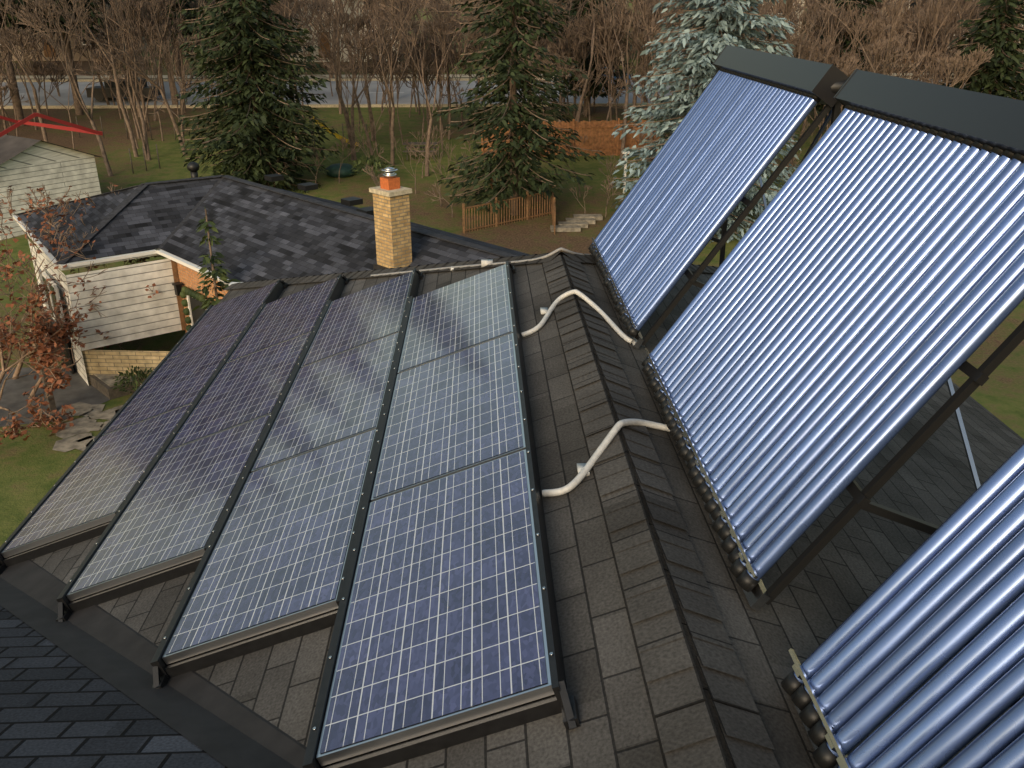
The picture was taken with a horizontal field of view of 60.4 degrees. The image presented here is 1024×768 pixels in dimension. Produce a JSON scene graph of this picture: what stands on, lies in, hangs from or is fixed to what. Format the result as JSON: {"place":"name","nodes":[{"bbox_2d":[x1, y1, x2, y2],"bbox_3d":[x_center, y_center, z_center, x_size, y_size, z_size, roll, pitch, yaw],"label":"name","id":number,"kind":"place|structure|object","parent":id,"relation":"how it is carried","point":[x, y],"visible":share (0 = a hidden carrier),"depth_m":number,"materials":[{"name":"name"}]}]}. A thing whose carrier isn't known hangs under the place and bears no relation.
{"place":"outdoors","nodes":[
{"label":"outdoors","id":0,"kind":"place"},
{"bbox_2d":[0,368,122,451],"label":"driveway path","id":1,"kind":"structure","parent":0,"point":[80,396],"depth_m":22.42,"materials":[{"name":"grey stone"}]},
{"bbox_2d":[28,241,227,385],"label":"bungalow walls","id":2,"kind":"structure","parent":0,"point":[130,309],"depth_m":23.39,"materials":[{"name":"beige wood"}]},
{"bbox_2d":[17,177,529,281],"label":"shingle roof","id":3,"kind":"structure","parent":2,"relation":"on","point":[264,234],"depth_m":23.34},
{"bbox_2d":[14,175,516,263],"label":"bungalow ridge caps","id":4,"kind":"object","parent":3,"relation":"on","point":[111,215],"visible":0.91,"depth_m":23.88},
{"bbox_2d":[187,162,373,215],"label":"bungalow roof vents","id":5,"kind":"object","parent":3,"relation":"on","point":[193,168],"visible":0.91,"depth_m":25.23,"materials":[{"name":"black metal"}]},
{"bbox_2d":[369,167,411,269],"bbox_3d":[-2.586,-3.353,19.078,0.620,2.650,0.740,-21,31,-39],"label":"chimney","id":6,"kind":"object","parent":3,"relation":"on","point":[391,206],"visible":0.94,"depth_m":18.81,"materials":[{"name":"brick"}]},
{"bbox_2d":[0,553,331,767],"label":"roof edge flashing","id":7,"kind":"object","parent":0,"point":[214,721],"visible":0.67,"depth_m":3.71,"materials":[{"name":"black metal"}]},
{"bbox_2d":[0,73,1021,108],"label":"road","id":8,"kind":"structure","parent":0,"point":[404,100],"depth_m":62.70,"materials":[{"name":"grey asphalt"}]},
{"bbox_2d":[86,67,1023,100],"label":"cars on road","id":9,"kind":"object","parent":8,"relation":"on","point":[98,94],"visible":0.28,"depth_m":59.75,"materials":[{"name":"metal"}]},
{"bbox_2d":[0,0,1023,546],"bbox_3d":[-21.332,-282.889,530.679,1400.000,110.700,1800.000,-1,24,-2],"label":"terrain","id":10,"kind":"structure","parent":0,"point":[34,466],"depth_m":40.81,"materials":[{"name":"green plant"}]},
{"bbox_2d":[0,113,103,239],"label":"shed","id":11,"kind":"structure","parent":10,"relation":"on","point":[56,170],"depth_m":35.25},
{"bbox_2d":[0,182,163,444],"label":"tree","id":12,"kind":"object","parent":10,"relation":"on","point":[18,363],"visible":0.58,"depth_m":21.98,"materials":[{"name":"brown plant"}]},
{"bbox_2d":[40,350,158,411],"bbox_3d":[-10.387,-0.311,22.911,3.337,1.200,2.573,-21,31,-39],"label":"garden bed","id":13,"kind":"object","parent":10,"relation":"on","point":[103,384],"visible":0.17,"depth_m":22.96,"materials":[{"name":"grey wood"}]},
{"bbox_2d":[12,215,231,373],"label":"roof fascia","id":14,"kind":"structure","parent":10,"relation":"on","point":[191,302],"depth_m":23.70,"materials":[{"name":"white wood"}]},
{"bbox_2d":[310,116,358,177],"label":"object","id":15,"kind":"object","parent":10,"relation":"on","point":[344,169],"visible":0.51,"depth_m":42.93,"materials":[{"name":"yellow plastic"}]},
{"bbox_2d":[75,116,629,234],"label":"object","id":16,"kind":"object","parent":10,"relation":"on","point":[576,222],"visible":0.83,"depth_m":36.61,"materials":[{"name":"brown wood"}]},
{"bbox_2d":[111,95,681,392],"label":"shrubs","id":17,"kind":"object","parent":10,"relation":"on","point":[221,273],"visible":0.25,"depth_m":21.10,"materials":[{"name":"green plant"}]},
{"bbox_2d":[0,0,1023,297],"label":"conifer trees","id":18,"kind":"object","parent":10,"relation":"on","point":[238,114],"depth_m":37.91,"materials":[{"name":"green plant"}]},
{"bbox_2d":[0,0,1023,216],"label":"bare trees","id":19,"kind":"object","parent":10,"relation":"on","point":[909,42],"visible":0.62,"depth_m":47.19,"materials":[{"name":"brown plant"}]},
{"bbox_2d":[0,0,1023,79],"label":"bare trees","id":20,"kind":"object","parent":10,"relation":"on","point":[370,13],"visible":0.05,"depth_m":70.16,"materials":[{"name":"plant"}]},
{"bbox_2d":[481,118,662,160],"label":"privacy fence","id":21,"kind":"object","parent":10,"relation":"on","point":[606,146],"visible":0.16,"depth_m":46.66,"materials":[{"name":"brown wood"}]},
{"bbox_2d":[605,0,800,242],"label":"blue spruce needles","id":22,"kind":"object","parent":10,"relation":"on","point":[710,18],"visible":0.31,"depth_m":33.81,"materials":[{"name":"plant"}]},
{"bbox_2d":[0,0,1023,66],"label":"houses","id":23,"kind":"structure","parent":0,"point":[83,58],"depth_m":76.44,"materials":[{"name":"orange brick"}]},
{"bbox_2d":[21,256,1023,767],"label":"old roof shingles","id":24,"kind":"object","parent":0,"point":[861,556],"visible":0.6,"depth_m":3.61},
{"bbox_2d":[0,261,579,767],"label":"pv frame rails","id":25,"kind":"object","parent":24,"relation":"on","point":[164,667],"visible":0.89,"depth_m":3.99,"materials":[{"name":"black metal"}]},
{"bbox_2d":[4,404,190,550],"bbox_3d":[-2.827,0.598,6.148,0.740,0.272,1.558,-1,24,-2],"label":"solar panel","id":26,"kind":"object","parent":25,"relation":"on","point":[102,477],"visible":1,"depth_m":6.03,"materials":[{"name":"blue glass"}]},
{"bbox_2d":[69,415,268,592],"bbox_3d":[-1.980,0.652,5.277,0.740,0.272,1.558,-1,24,-2],"label":"solar panel","id":27,"kind":"object","parent":25,"relation":"on","point":[175,507],"visible":1,"depth_m":5.13,"materials":[{"name":"blue glass"}]},
{"bbox_2d":[104,333,240,433],"bbox_3d":[-2.886,-0.045,7.614,0.740,0.272,1.558,-1,24,-2],"label":"solar panel","id":28,"kind":"object","parent":25,"relation":"on","point":[177,381],"visible":1,"depth_m":7.51,"materials":[{"name":"blue glass"}]},
{"bbox_2d":[169,282,276,357],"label":"solar panel","id":29,"kind":"object","parent":25,"relation":"on","point":[226,318],"visible":1,"depth_m":9.00,"materials":[{"name":"blue glass"}]},
{"bbox_2d":[168,333,309,448],"bbox_3d":[-2.039,0.009,6.743,0.740,0.272,1.558,-1,24,-2],"label":"solar panel","id":30,"kind":"object","parent":25,"relation":"on","point":[246,388],"visible":1,"depth_m":6.63,"materials":[{"name":"blue glass"}]},
{"bbox_2d":[165,430,374,653],"bbox_3d":[-1.133,0.706,4.406,0.740,0.272,1.558,-1,24,-2],"label":"solar panel","id":31,"kind":"object","parent":25,"relation":"on","point":[280,548],"visible":1,"depth_m":4.24,"materials":[{"name":"blue glass"}]},
{"bbox_2d":[227,277,337,361],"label":"solar panel","id":32,"kind":"object","parent":25,"relation":"on","point":[287,317],"visible":1,"depth_m":8.12,"materials":[{"name":"blue glass"}]},
{"bbox_2d":[253,333,396,468],"bbox_3d":[-1.192,0.063,5.872,0.740,0.272,1.558,-1,24,-2],"label":"solar panel","id":33,"kind":"object","parent":25,"relation":"on","point":[334,398],"visible":1,"depth_m":5.74,"materials":[{"name":"blue glass"}]},
{"bbox_2d":[302,272,411,365],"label":"solar panel","id":34,"kind":"object","parent":25,"relation":"on","point":[362,316],"visible":1,"depth_m":7.24,"materials":[{"name":"blue glass"}]},
{"bbox_2d":[319,451,546,753],"bbox_3d":[-0.286,0.761,3.535,0.740,0.272,1.558,-1,24,-2],"label":"solar panel","id":35,"kind":"object","parent":25,"relation":"on","point":[444,616],"visible":1,"depth_m":3.32,"materials":[{"name":"blue glass"}]},
{"bbox_2d":[373,334,522,497],"bbox_3d":[-0.345,0.117,5.001,0.740,0.272,1.558,-1,24,-2],"label":"solar panel","id":36,"kind":"object","parent":25,"relation":"on","point":[454,411],"visible":1,"depth_m":4.85,"materials":[{"name":"blue glass"}]},
{"bbox_2d":[399,265,510,370],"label":"solar panel","id":37,"kind":"object","parent":25,"relation":"on","point":[459,315],"visible":1,"depth_m":6.35,"materials":[{"name":"blue glass"}]},
{"bbox_2d":[370,247,590,275],"bbox_3d":[-0.475,-1.070,7.926,2.412,0.699,0.501,13,27,27],"label":"pipe","id":38,"kind":"object","parent":24,"relation":"on","point":[556,251],"visible":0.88,"depth_m":7.52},
{"bbox_2d":[224,251,779,767],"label":"roof ridge cap","id":39,"kind":"object","parent":24,"relation":"on","point":[686,729],"visible":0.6,"depth_m":3.27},
{"bbox_2d":[451,259,669,496],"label":"insulated pipes","id":40,"kind":"object","parent":24,"relation":"on","point":[583,470],"visible":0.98,"depth_m":4.36,"materials":[{"name":"plastic"}]},
{"bbox_2d":[588,45,1023,767],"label":"frame","id":41,"kind":"object","parent":24,"relation":"on","point":[988,123],"visible":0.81,"depth_m":3.65,"materials":[{"name":"metal"}]},
{"bbox_2d":[592,71,1023,767],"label":"solar vacuum tubes","id":42,"kind":"object","parent":41,"relation":"attached to","point":[852,305],"visible":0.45,"depth_m":3.37},
{"bbox_2d":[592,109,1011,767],"bbox_3d":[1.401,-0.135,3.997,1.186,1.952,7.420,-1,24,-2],"label":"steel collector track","id":43,"kind":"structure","parent":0,"point":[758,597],"depth_m":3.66,"materials":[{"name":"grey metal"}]},
{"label":"solar house","id":44,"kind":"structure","parent":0},
{"bbox_2d":[0,605,227,767],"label":"new roof shingles","id":45,"kind":"structure","parent":44,"relation":"on","point":[60,707],"depth_m":3.38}
]}

